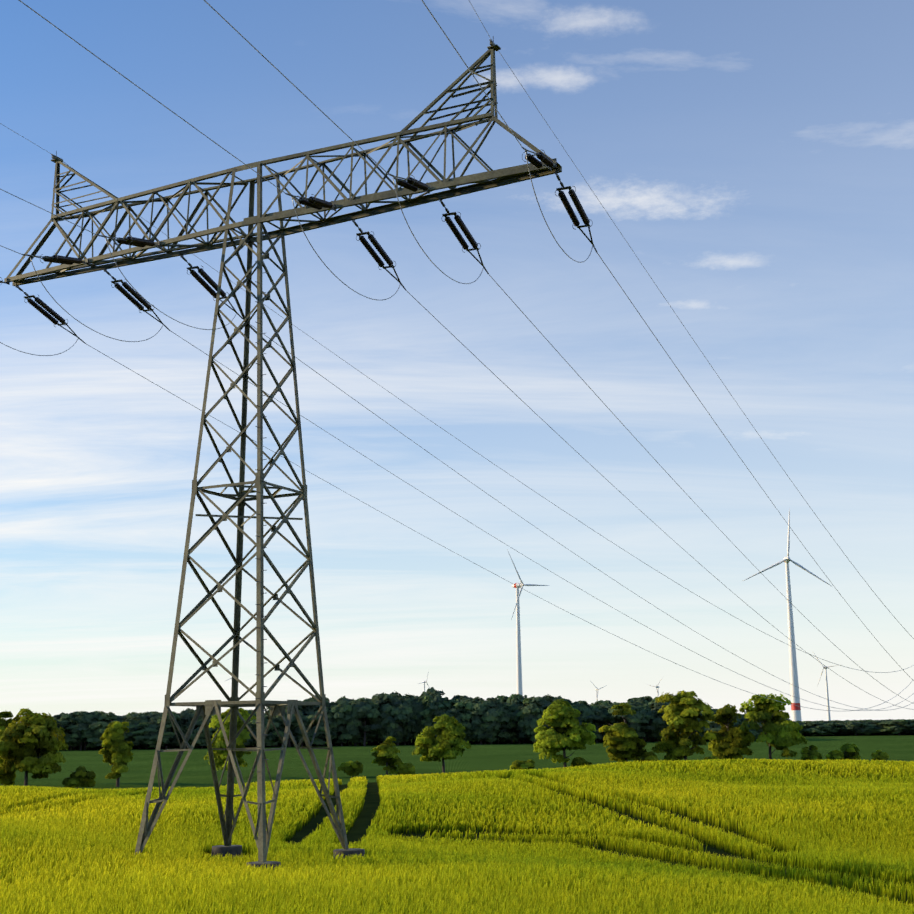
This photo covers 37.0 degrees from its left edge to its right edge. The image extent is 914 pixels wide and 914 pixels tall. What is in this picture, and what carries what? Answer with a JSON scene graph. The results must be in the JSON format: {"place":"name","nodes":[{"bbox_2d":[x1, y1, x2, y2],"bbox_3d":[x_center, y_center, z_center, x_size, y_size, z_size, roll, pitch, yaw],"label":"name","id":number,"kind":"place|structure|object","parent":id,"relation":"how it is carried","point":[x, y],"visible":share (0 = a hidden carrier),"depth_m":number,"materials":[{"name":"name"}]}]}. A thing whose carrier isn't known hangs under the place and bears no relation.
{"place":"outdoors","nodes":[
{"label":"outdoors","id":0,"kind":"place"},
{"bbox_2d":[0,758,913,913],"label":"grain field","id":1,"kind":"structure","parent":0,"point":[77,846],"depth_m":47.22,"materials":[{"name":"plant"}]},
{"bbox_2d":[0,734,913,906],"bbox_3d":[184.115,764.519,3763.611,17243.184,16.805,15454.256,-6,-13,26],"label":"field ground","id":2,"kind":"structure","parent":0,"point":[196,772],"depth_m":337.74,"materials":[{"name":"green plant"}]},
{"bbox_2d":[0,766,15,785],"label":"bush","id":3,"kind":"object","parent":2,"relation":"on","point":[7,778],"visible":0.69,"depth_m":221.78,"materials":[{"name":"green plant"}]},
{"bbox_2d":[0,710,16,765],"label":"tree","id":4,"kind":"object","parent":2,"relation":"on","point":[4,721],"visible":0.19,"depth_m":246.78,"materials":[{"name":"green plant"}]},
{"bbox_2d":[0,708,67,785],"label":"tree","id":5,"kind":"object","parent":2,"relation":"on","point":[33,747],"visible":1,"depth_m":218.87,"materials":[{"name":"green plant"}]},
{"bbox_2d":[53,720,64,740],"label":"forest tree","id":6,"kind":"object","parent":2,"relation":"on","point":[60,725],"visible":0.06,"depth_m":563.64,"materials":[{"name":"green plant"}]},
{"bbox_2d":[58,711,79,750],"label":"forest tree","id":7,"kind":"object","parent":2,"relation":"on","point":[65,719],"visible":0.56,"depth_m":566.80,"materials":[{"name":"green plant"}]},
{"bbox_2d":[65,723,78,749],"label":"forest tree","id":8,"kind":"object","parent":2,"relation":"on","point":[67,725],"visible":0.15,"depth_m":566.54,"materials":[{"name":"green plant"}]},
{"bbox_2d":[62,766,95,788],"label":"bush","id":9,"kind":"object","parent":2,"relation":"on","point":[80,776],"visible":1,"depth_m":216.94,"materials":[{"name":"green plant"}]},
{"bbox_2d":[65,722,97,750],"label":"forest tree","id":10,"kind":"object","parent":2,"relation":"on","point":[79,728],"visible":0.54,"depth_m":562.52,"materials":[{"name":"green plant"}]},
{"bbox_2d":[72,711,97,749],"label":"forest tree","id":11,"kind":"object","parent":2,"relation":"on","point":[83,717],"visible":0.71,"depth_m":565.24,"materials":[{"name":"green plant"}]},
{"bbox_2d":[80,711,122,748],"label":"forest tree","id":12,"kind":"object","parent":2,"relation":"on","point":[95,729],"visible":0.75,"depth_m":562.50,"materials":[{"name":"green plant"}]},
{"bbox_2d":[98,720,133,786],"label":"tree","id":13,"kind":"object","parent":2,"relation":"on","point":[116,752],"visible":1,"depth_m":228.32,"materials":[{"name":"green plant"}]},
{"bbox_2d":[123,719,143,740],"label":"forest tree","id":14,"kind":"object","parent":2,"relation":"on","point":[131,723],"visible":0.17,"depth_m":572.30,"materials":[{"name":"green plant"}]},
{"bbox_2d":[125,713,150,748],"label":"forest tree","id":15,"kind":"object","parent":2,"relation":"on","point":[141,718],"visible":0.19,"depth_m":578.20,"materials":[{"name":"green plant"}]},
{"bbox_2d":[127,723,169,748],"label":"forest tree","id":16,"kind":"object","parent":2,"relation":"on","point":[147,737],"visible":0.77,"depth_m":566.95,"materials":[{"name":"green plant"}]},
{"bbox_2d":[140,721,175,737],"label":"forest tree","id":17,"kind":"object","parent":2,"relation":"on","point":[168,734],"visible":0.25,"depth_m":570.60,"materials":[{"name":"green plant"}]},
{"bbox_2d":[140,716,182,748],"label":"forest tree","id":18,"kind":"object","parent":2,"relation":"on","point":[167,726],"visible":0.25,"depth_m":573.82,"materials":[{"name":"green plant"}]},
{"bbox_2d":[150,712,181,748],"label":"forest tree","id":19,"kind":"object","parent":2,"relation":"on","point":[177,717],"visible":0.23,"depth_m":573.74,"materials":[{"name":"green plant"}]},
{"bbox_2d":[174,711,196,742],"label":"forest tree","id":20,"kind":"object","parent":2,"relation":"on","point":[185,717],"visible":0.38,"depth_m":580.17,"materials":[{"name":"green plant"}]},
{"bbox_2d":[181,719,216,748],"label":"forest tree","id":21,"kind":"object","parent":2,"relation":"on","point":[201,741],"visible":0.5,"depth_m":571.77,"materials":[{"name":"green plant"}]},
{"bbox_2d":[203,708,255,776],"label":"tree","id":22,"kind":"object","parent":2,"relation":"on","point":[220,757],"visible":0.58,"depth_m":259.96,"materials":[{"name":"green plant"}]},
{"bbox_2d":[249,716,281,746],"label":"forest tree","id":23,"kind":"object","parent":2,"relation":"on","point":[270,737],"visible":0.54,"depth_m":576.13,"materials":[{"name":"green plant"}]},
{"bbox_2d":[264,722,284,746],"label":"forest tree","id":24,"kind":"object","parent":2,"relation":"on","point":[281,733],"visible":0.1,"depth_m":577.20,"materials":[{"name":"green plant"}]},
{"bbox_2d":[273,718,297,746],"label":"forest tree","id":25,"kind":"object","parent":2,"relation":"on","point":[276,740],"visible":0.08,"depth_m":582.25,"materials":[{"name":"green plant"}]},
{"bbox_2d":[272,711,303,746],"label":"forest tree","id":26,"kind":"object","parent":2,"relation":"on","point":[294,722],"visible":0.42,"depth_m":580.72,"materials":[{"name":"green plant"}]},
{"bbox_2d":[293,701,313,746],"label":"forest tree","id":27,"kind":"object","parent":2,"relation":"on","point":[305,710],"visible":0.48,"depth_m":583.34,"materials":[{"name":"green plant"}]},
{"bbox_2d":[304,707,337,746],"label":"forest tree","id":28,"kind":"object","parent":2,"relation":"on","point":[320,736],"visible":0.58,"depth_m":579.99,"materials":[{"name":"green plant"}]},
{"bbox_2d":[311,697,330,745],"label":"forest tree","id":29,"kind":"object","parent":2,"relation":"on","point":[327,703],"visible":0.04,"depth_m":592.12,"materials":[{"name":"green plant"}]},
{"bbox_2d":[328,700,354,745],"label":"forest tree","id":30,"kind":"object","parent":2,"relation":"on","point":[344,708],"visible":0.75,"depth_m":582.62,"materials":[{"name":"green plant"}]},
{"bbox_2d":[335,697,349,745],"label":"forest tree","id":31,"kind":"object","parent":2,"relation":"on","point":[342,700],"visible":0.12,"depth_m":604.48,"materials":[{"name":"green plant"}]},
{"bbox_2d":[337,760,362,776],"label":"bush","id":32,"kind":"object","parent":2,"relation":"on","point":[351,768],"visible":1,"depth_m":253.11,"materials":[{"name":"green plant"}]},
{"bbox_2d":[334,698,375,745],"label":"forest tree","id":33,"kind":"object","parent":2,"relation":"on","point":[354,729],"visible":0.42,"depth_m":582.53,"materials":[{"name":"green plant"}]},
{"bbox_2d":[351,701,381,745],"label":"forest tree","id":34,"kind":"object","parent":2,"relation":"on","point":[372,713],"visible":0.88,"depth_m":583.41,"materials":[{"name":"green plant"}]},
{"bbox_2d":[358,718,378,744],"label":"forest tree","id":35,"kind":"object","parent":2,"relation":"on","point":[372,740],"visible":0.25,"depth_m":593.37,"materials":[{"name":"green plant"}]},
{"bbox_2d":[362,703,388,744],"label":"forest tree","id":36,"kind":"object","parent":2,"relation":"on","point":[379,734],"visible":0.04,"depth_m":589.16,"materials":[{"name":"green plant"}]},
{"bbox_2d":[370,736,402,774],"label":"tree","id":37,"kind":"object","parent":2,"relation":"on","point":[386,754],"visible":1,"depth_m":254.65,"materials":[{"name":"green plant"}]},
{"bbox_2d":[369,692,407,739],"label":"forest tree","id":38,"kind":"object","parent":2,"relation":"on","point":[388,703],"visible":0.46,"depth_m":588.91,"materials":[{"name":"green plant"}]},
{"bbox_2d":[378,709,401,742],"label":"forest tree","id":39,"kind":"object","parent":2,"relation":"on","point":[399,732],"visible":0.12,"depth_m":587.00,"materials":[{"name":"green plant"}]},
{"bbox_2d":[374,699,414,741],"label":"forest tree","id":40,"kind":"object","parent":2,"relation":"on","point":[407,727],"visible":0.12,"depth_m":588.56,"materials":[{"name":"green plant"}]},
{"bbox_2d":[379,703,414,745],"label":"forest tree","id":41,"kind":"object","parent":2,"relation":"on","point":[403,711],"visible":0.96,"depth_m":584.80,"materials":[{"name":"green plant"}]},
{"bbox_2d":[397,763,415,774],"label":"bush","id":42,"kind":"object","parent":2,"relation":"on","point":[406,768],"visible":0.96,"depth_m":253.86,"materials":[{"name":"green plant"}]},
{"bbox_2d":[399,694,413,744],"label":"forest tree","id":43,"kind":"object","parent":2,"relation":"on","point":[409,696],"visible":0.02,"depth_m":605.93,"materials":[{"name":"green plant"}]},
{"bbox_2d":[399,695,416,744],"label":"forest tree","id":44,"kind":"object","parent":2,"relation":"on","point":[414,718],"visible":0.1,"depth_m":594.68,"materials":[{"name":"green plant"}]},
{"bbox_2d":[411,696,427,741],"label":"forest tree","id":45,"kind":"object","parent":2,"relation":"on","point":[416,729],"visible":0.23,"depth_m":595.21,"materials":[{"name":"green plant"}]},
{"bbox_2d":[418,693,431,706],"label":"forest tree","id":46,"kind":"object","parent":2,"relation":"on","point":[421,701],"visible":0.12,"depth_m":600.09,"materials":[{"name":"green plant"}]},
{"bbox_2d":[416,695,439,734],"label":"forest tree","id":47,"kind":"object","parent":2,"relation":"on","point":[425,713],"visible":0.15,"depth_m":591.94,"materials":[{"name":"green plant"}]},
{"bbox_2d":[421,687,444,698],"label":"forest tree","id":48,"kind":"object","parent":2,"relation":"on","point":[432,692],"visible":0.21,"depth_m":607.23,"materials":[{"name":"green plant"}]},
{"bbox_2d":[423,695,448,730],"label":"forest tree","id":49,"kind":"object","parent":2,"relation":"on","point":[434,703],"visible":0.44,"depth_m":590.33,"materials":[{"name":"green plant"}]},
{"bbox_2d":[412,714,470,772],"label":"tree","id":50,"kind":"object","parent":2,"relation":"on","point":[446,742],"visible":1,"depth_m":263.23,"materials":[{"name":"green plant"}]},
{"bbox_2d":[439,703,453,716],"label":"forest tree","id":51,"kind":"object","parent":2,"relation":"on","point":[444,708],"visible":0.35,"depth_m":590.16,"materials":[{"name":"green plant"}]},
{"bbox_2d":[438,699,469,738],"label":"forest tree","id":52,"kind":"object","parent":2,"relation":"on","point":[447,703],"visible":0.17,"depth_m":590.05,"materials":[{"name":"green plant"}]},
{"bbox_2d":[0,0,913,869],"bbox_3d":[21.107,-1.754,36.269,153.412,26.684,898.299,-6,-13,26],"label":"pylon","id":53,"kind":"object","parent":2,"relation":"on","point":[312,204],"visible":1,"depth_m":45.38,"materials":[{"name":"metal"}]},
{"bbox_2d":[443,701,476,741],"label":"forest tree","id":54,"kind":"object","parent":2,"relation":"on","point":[465,717],"visible":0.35,"depth_m":585.48,"materials":[{"name":"green plant"}]},
{"bbox_2d":[452,695,470,701],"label":"forest tree","id":55,"kind":"object","parent":2,"relation":"on","point":[459,697],"visible":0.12,"depth_m":601.70,"materials":[{"name":"green plant"}]},
{"bbox_2d":[454,699,494,743],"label":"forest tree","id":56,"kind":"object","parent":2,"relation":"on","point":[468,703],"visible":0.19,"depth_m":588.77,"materials":[{"name":"green plant"}]},
{"bbox_2d":[470,705,500,744],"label":"forest tree","id":57,"kind":"object","parent":2,"relation":"on","point":[484,725],"visible":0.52,"depth_m":584.00,"materials":[{"name":"green plant"}]},
{"bbox_2d":[469,701,501,743],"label":"forest tree","id":58,"kind":"object","parent":2,"relation":"on","point":[475,726],"visible":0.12,"depth_m":585.66,"materials":[{"name":"green plant"}]},
{"bbox_2d":[470,697,510,743],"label":"forest tree","id":59,"kind":"object","parent":2,"relation":"on","point":[501,713],"visible":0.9,"depth_m":585.12,"materials":[{"name":"green plant"}]},
{"bbox_2d":[495,695,508,742],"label":"forest tree","id":60,"kind":"object","parent":2,"relation":"on","point":[502,698],"visible":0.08,"depth_m":624.86,"materials":[{"name":"green plant"}]},
{"bbox_2d":[496,705,518,743],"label":"forest tree","id":61,"kind":"object","parent":2,"relation":"on","point":[512,734],"visible":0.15,"depth_m":591.41,"materials":[{"name":"green plant"}]},
{"bbox_2d":[507,701,525,743],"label":"forest tree","id":62,"kind":"object","parent":2,"relation":"on","point":[513,714],"visible":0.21,"depth_m":593.61,"materials":[{"name":"green plant"}]},
{"bbox_2d":[507,694,526,742],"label":"forest tree","id":63,"kind":"object","parent":2,"relation":"on","point":[514,696],"visible":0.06,"depth_m":613.39,"materials":[{"name":"green plant"}]},
{"bbox_2d":[511,699,530,743],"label":"forest tree","id":64,"kind":"object","parent":2,"relation":"on","point":[515,701],"visible":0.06,"depth_m":594.14,"materials":[{"name":"green plant"}]},
{"bbox_2d":[510,759,534,769],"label":"bush","id":65,"kind":"object","parent":2,"relation":"on","point":[528,764],"visible":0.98,"depth_m":275.88,"materials":[{"name":"green plant"}]},
{"bbox_2d":[508,552,549,695],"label":"wind turbine","id":66,"kind":"object","parent":2,"relation":"on","point":[518,654],"visible":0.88,"depth_m":1388.03,"materials":[{"name":"white metal"}]},
{"bbox_2d":[516,698,551,743],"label":"forest tree","id":67,"kind":"object","parent":2,"relation":"on","point":[529,726],"visible":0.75,"depth_m":582.92,"materials":[{"name":"green plant"}]},
{"bbox_2d":[519,694,555,728],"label":"forest tree","id":68,"kind":"object","parent":2,"relation":"on","point":[544,702],"visible":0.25,"depth_m":584.96,"materials":[{"name":"green plant"}]},
{"bbox_2d":[533,699,596,766],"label":"tree","id":69,"kind":"object","parent":2,"relation":"on","point":[564,733],"visible":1,"depth_m":282.20,"materials":[{"name":"green plant"}]},
{"bbox_2d":[571,757,591,766],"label":"bush","id":70,"kind":"object","parent":2,"relation":"on","point":[577,761],"visible":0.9,"depth_m":282.58,"materials":[{"name":"green plant"}]},
{"bbox_2d":[571,700,599,739],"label":"forest tree","id":71,"kind":"object","parent":2,"relation":"on","point":[585,708],"visible":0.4,"depth_m":585.71,"materials":[{"name":"green plant"}]},
{"bbox_2d":[581,708,611,742],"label":"forest tree","id":72,"kind":"object","parent":2,"relation":"on","point":[597,717],"visible":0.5,"depth_m":583.27,"materials":[{"name":"green plant"}]},
{"bbox_2d":[600,707,627,725],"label":"forest tree","id":73,"kind":"object","parent":2,"relation":"on","point":[610,720],"visible":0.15,"depth_m":586.60,"materials":[{"name":"green plant"}]},
{"bbox_2d":[599,702,646,762],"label":"tree","id":74,"kind":"object","parent":2,"relation":"on","point":[624,742],"visible":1,"depth_m":289.35,"materials":[{"name":"green plant"}]},
{"bbox_2d":[606,702,648,736],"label":"forest tree","id":75,"kind":"object","parent":2,"relation":"on","point":[638,720],"visible":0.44,"depth_m":580.14,"materials":[{"name":"green plant"}]},
{"bbox_2d":[628,701,643,709],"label":"forest tree","id":76,"kind":"object","parent":2,"relation":"on","point":[636,704],"visible":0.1,"depth_m":596.09,"materials":[{"name":"green plant"}]},
{"bbox_2d":[634,751,657,761],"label":"bush","id":77,"kind":"object","parent":2,"relation":"on","point":[649,756],"visible":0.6,"depth_m":287.35,"materials":[{"name":"green plant"}]},
{"bbox_2d":[636,696,655,738],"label":"forest tree","id":78,"kind":"object","parent":2,"relation":"on","point":[645,700],"visible":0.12,"depth_m":609.58,"materials":[{"name":"green plant"}]},
{"bbox_2d":[640,705,654,741],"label":"forest tree","id":79,"kind":"object","parent":2,"relation":"on","point":[649,709],"visible":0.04,"depth_m":593.73,"materials":[{"name":"green plant"}]},
{"bbox_2d":[642,709,658,740],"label":"forest tree","id":80,"kind":"object","parent":2,"relation":"on","point":[648,717],"visible":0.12,"depth_m":586.25,"materials":[{"name":"green plant"}]},
{"bbox_2d":[643,702,670,741],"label":"forest tree","id":81,"kind":"object","parent":2,"relation":"on","point":[658,721],"visible":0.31,"depth_m":587.33,"materials":[{"name":"green plant"}]},
{"bbox_2d":[651,690,716,760],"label":"tree","id":82,"kind":"object","parent":2,"relation":"on","point":[681,711],"visible":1,"depth_m":288.06,"materials":[{"name":"green plant"}]},
{"bbox_2d":[700,714,736,737],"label":"forest tree","id":83,"kind":"object","parent":2,"relation":"on","point":[714,726],"visible":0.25,"depth_m":571.37,"materials":[{"name":"green plant"}]},
{"bbox_2d":[704,704,755,759],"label":"tree","id":84,"kind":"object","parent":2,"relation":"on","point":[731,742],"visible":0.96,"depth_m":297.43,"materials":[{"name":"green plant"}]},
{"bbox_2d":[736,722,762,738],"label":"forest tree","id":85,"kind":"object","parent":2,"relation":"on","point":[754,732],"visible":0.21,"depth_m":573.66,"materials":[{"name":"green plant"}]},
{"bbox_2d":[739,693,807,758],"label":"tree","id":86,"kind":"object","parent":2,"relation":"on","point":[778,733],"visible":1,"depth_m":292.68,"materials":[{"name":"green plant"}]},
{"bbox_2d":[743,508,830,720],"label":"wind turbine","id":87,"kind":"object","parent":2,"relation":"on","point":[796,713],"visible":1,"depth_m":1107.91,"materials":[{"name":"white metal"}]},
{"bbox_2d":[800,745,821,760],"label":"bush","id":88,"kind":"object","parent":2,"relation":"on","point":[810,753],"visible":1,"depth_m":283.37,"materials":[{"name":"green plant"}]},
{"bbox_2d":[800,721,832,735],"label":"forest tree","id":89,"kind":"object","parent":2,"relation":"on","point":[816,730],"visible":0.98,"depth_m":725.73,"materials":[{"name":"green plant"}]},
{"bbox_2d":[812,651,838,720],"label":"wind turbine","id":90,"kind":"object","parent":2,"relation":"on","point":[827,696],"visible":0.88,"depth_m":2189.22,"materials":[{"name":"white metal"}]},
{"bbox_2d":[821,721,839,735],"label":"forest tree","id":91,"kind":"object","parent":2,"relation":"on","point":[833,729],"visible":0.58,"depth_m":727.72,"materials":[{"name":"green plant"}]},
{"bbox_2d":[826,750,843,760],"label":"bush","id":92,"kind":"object","parent":2,"relation":"on","point":[835,754],"visible":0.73,"depth_m":282.07,"materials":[{"name":"green plant"}]},
{"bbox_2d":[831,721,846,735],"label":"forest tree","id":93,"kind":"object","parent":2,"relation":"on","point":[839,731],"visible":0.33,"depth_m":737.46,"materials":[{"name":"green plant"}]},
{"bbox_2d":[837,722,851,735],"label":"forest tree","id":94,"kind":"object","parent":2,"relation":"on","point":[844,733],"visible":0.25,"depth_m":734.19,"materials":[{"name":"green plant"}]},
{"bbox_2d":[840,743,860,759],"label":"bush","id":95,"kind":"object","parent":2,"relation":"on","point":[850,751],"visible":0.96,"depth_m":285.29,"materials":[{"name":"green plant"}]},
{"bbox_2d":[843,721,863,735],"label":"forest tree","id":96,"kind":"object","parent":2,"relation":"on","point":[855,727],"visible":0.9,"depth_m":722.85,"materials":[{"name":"green plant"}]},
{"bbox_2d":[844,721,874,735],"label":"forest tree","id":97,"kind":"object","parent":2,"relation":"on","point":[861,732],"visible":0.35,"depth_m":723.72,"materials":[{"name":"green plant"}]},
{"bbox_2d":[858,720,878,735],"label":"forest tree","id":98,"kind":"object","parent":2,"relation":"on","point":[866,723],"visible":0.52,"depth_m":723.96,"materials":[{"name":"green plant"}]},
{"bbox_2d":[864,721,886,735],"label":"forest tree","id":99,"kind":"object","parent":2,"relation":"on","point":[873,725],"visible":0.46,"depth_m":722.43,"materials":[{"name":"green plant"}]},
{"bbox_2d":[871,750,889,760],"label":"bush","id":100,"kind":"object","parent":2,"relation":"on","point":[879,755],"visible":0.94,"depth_m":283.91,"materials":[{"name":"green plant"}]},
{"bbox_2d":[877,720,908,735],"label":"forest tree","id":101,"kind":"object","parent":2,"relation":"on","point":[887,729],"visible":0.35,"depth_m":717.16,"materials":[{"name":"green plant"}]},
{"bbox_2d":[880,719,913,735],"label":"forest tree","id":102,"kind":"object","parent":2,"relation":"on","point":[897,721],"visible":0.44,"depth_m":716.48,"materials":[{"name":"green plant"}]},
{"bbox_2d":[885,720,913,734],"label":"forest tree","id":103,"kind":"object","parent":2,"relation":"on","point":[900,731],"visible":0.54,"depth_m":714.78,"materials":[{"name":"green plant"}]},
{"bbox_2d":[0,0,913,720],"label":"sky","id":104,"kind":"structure","parent":0,"point":[755,158],"materials":[{"name":"blue"}]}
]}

